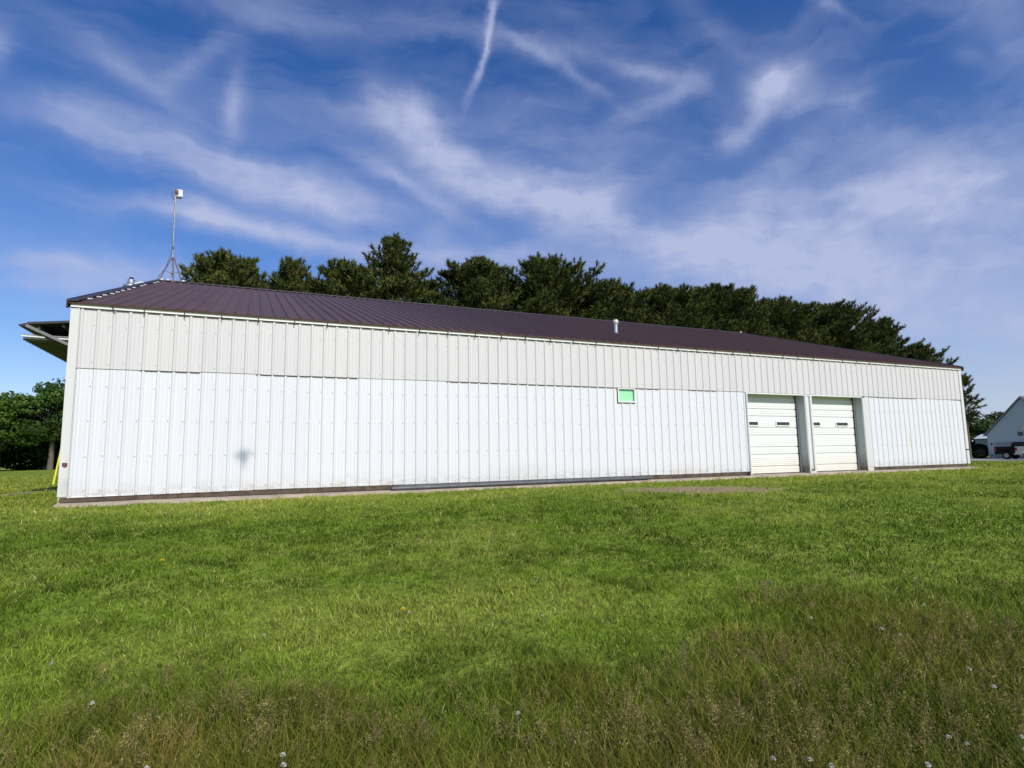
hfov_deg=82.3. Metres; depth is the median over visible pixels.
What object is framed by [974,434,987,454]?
garden shelter
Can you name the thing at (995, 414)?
leafy tree
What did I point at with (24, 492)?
path
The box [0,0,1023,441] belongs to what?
sky
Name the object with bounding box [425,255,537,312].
pine tree
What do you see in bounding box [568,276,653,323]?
pine tree
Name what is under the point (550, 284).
pine tree
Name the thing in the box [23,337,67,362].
folding door panel
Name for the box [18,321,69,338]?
folding door panel
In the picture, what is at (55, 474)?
guy wire guard
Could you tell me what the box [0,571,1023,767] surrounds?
tall grass
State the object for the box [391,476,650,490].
steel pipe
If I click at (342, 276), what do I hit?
pine tree
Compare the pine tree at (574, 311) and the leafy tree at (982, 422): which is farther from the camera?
the leafy tree at (982, 422)
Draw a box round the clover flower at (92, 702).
[90,701,94,732]
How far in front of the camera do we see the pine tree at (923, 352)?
58.75 m
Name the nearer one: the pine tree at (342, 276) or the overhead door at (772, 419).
the overhead door at (772, 419)
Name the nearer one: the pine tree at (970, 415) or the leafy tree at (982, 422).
the pine tree at (970, 415)
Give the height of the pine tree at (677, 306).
14.459 m
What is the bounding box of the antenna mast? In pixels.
[158,189,183,282]
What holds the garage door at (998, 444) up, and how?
in the grey house
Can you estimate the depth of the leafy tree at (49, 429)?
61.15 m
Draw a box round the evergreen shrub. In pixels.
[971,443,988,458]
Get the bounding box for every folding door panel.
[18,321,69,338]
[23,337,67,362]
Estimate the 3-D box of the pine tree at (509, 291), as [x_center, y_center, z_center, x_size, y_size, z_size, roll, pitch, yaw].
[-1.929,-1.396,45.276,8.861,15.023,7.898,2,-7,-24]
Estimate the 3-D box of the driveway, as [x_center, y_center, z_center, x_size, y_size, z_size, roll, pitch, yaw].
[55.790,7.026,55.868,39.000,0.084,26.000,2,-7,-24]
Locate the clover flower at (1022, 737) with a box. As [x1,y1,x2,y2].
[1019,735,1023,763]
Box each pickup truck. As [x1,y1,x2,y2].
[993,442,1023,458]
[1014,446,1023,454]
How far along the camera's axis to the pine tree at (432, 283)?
42.53 m
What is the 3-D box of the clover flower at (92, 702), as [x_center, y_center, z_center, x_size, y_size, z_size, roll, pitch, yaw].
[-1.893,1.566,2.629,0.021,0.269,0.022,-4,-7,21]
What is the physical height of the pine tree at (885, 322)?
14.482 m
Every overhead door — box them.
[747,395,799,474]
[812,397,856,471]
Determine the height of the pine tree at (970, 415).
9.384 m
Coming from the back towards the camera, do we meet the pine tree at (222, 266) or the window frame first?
the pine tree at (222, 266)
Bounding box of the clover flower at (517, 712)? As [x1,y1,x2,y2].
[516,711,519,734]
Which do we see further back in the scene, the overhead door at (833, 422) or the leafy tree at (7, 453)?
the leafy tree at (7, 453)
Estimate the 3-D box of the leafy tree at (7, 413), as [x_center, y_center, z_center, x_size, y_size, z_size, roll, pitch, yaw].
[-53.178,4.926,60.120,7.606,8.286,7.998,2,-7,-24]
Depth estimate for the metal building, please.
12.46 m
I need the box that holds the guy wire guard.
[52,452,59,484]
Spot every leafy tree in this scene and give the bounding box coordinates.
[0,377,65,469]
[0,392,40,450]
[0,419,40,464]
[0,441,60,469]
[0,445,19,465]
[10,396,60,469]
[966,409,996,451]
[968,424,984,445]
[986,411,1003,423]
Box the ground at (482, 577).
[0,455,1023,767]
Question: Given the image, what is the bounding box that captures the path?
[2,489,55,495]
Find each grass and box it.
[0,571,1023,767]
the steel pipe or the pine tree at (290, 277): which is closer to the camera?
the steel pipe
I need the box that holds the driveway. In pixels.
[970,458,1023,460]
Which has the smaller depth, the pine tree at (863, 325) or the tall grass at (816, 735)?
the tall grass at (816, 735)
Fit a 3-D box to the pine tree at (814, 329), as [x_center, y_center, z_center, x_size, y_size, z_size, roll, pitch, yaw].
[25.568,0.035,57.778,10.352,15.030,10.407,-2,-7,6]
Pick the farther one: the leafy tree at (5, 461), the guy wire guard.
the leafy tree at (5, 461)
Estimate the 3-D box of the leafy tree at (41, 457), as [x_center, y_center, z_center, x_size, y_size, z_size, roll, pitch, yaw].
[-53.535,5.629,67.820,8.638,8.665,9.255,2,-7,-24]
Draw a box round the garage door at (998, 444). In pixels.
[997,443,1023,458]
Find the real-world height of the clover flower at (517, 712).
0.269 m
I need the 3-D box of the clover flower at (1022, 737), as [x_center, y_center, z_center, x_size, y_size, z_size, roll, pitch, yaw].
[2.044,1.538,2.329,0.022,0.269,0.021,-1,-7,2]
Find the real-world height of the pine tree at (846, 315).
15.554 m
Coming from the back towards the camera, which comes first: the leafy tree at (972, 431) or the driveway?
the leafy tree at (972, 431)
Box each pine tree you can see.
[178,246,273,288]
[248,276,277,289]
[263,255,321,292]
[300,257,403,298]
[354,231,436,303]
[408,275,455,303]
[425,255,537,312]
[493,272,537,310]
[496,251,615,320]
[553,301,590,317]
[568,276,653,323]
[619,280,739,330]
[671,281,782,336]
[743,295,839,346]
[773,314,815,341]
[794,297,899,356]
[817,324,876,342]
[855,315,940,361]
[896,342,980,405]
[961,373,987,458]
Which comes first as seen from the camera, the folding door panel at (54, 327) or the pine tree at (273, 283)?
the folding door panel at (54, 327)
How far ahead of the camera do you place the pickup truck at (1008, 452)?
57.23 m
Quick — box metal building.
[18,277,978,507]
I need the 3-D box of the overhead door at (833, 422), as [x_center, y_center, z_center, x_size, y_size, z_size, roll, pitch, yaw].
[9.347,1.478,17.211,2.066,2.175,0.082,2,-7,-24]
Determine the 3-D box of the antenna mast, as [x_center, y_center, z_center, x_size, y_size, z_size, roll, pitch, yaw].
[-10.889,-4.795,18.803,0.730,3.190,0.397,2,-7,-24]
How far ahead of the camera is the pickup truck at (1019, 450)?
53.44 m
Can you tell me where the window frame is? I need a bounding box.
[617,388,635,402]
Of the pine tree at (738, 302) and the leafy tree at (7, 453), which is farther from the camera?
the leafy tree at (7, 453)
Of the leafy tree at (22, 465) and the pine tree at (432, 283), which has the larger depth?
the leafy tree at (22, 465)
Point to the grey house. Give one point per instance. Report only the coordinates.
(1003, 430)
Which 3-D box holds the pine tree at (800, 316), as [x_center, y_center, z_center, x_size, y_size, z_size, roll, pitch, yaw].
[23.561,-0.487,52.642,12.205,14.732,11.879,2,-7,-24]
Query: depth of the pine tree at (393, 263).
37.75 m
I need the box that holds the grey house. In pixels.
[983,396,1023,458]
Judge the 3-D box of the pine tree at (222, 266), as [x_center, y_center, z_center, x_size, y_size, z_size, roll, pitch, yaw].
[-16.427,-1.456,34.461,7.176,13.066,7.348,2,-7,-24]
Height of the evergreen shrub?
1.855 m

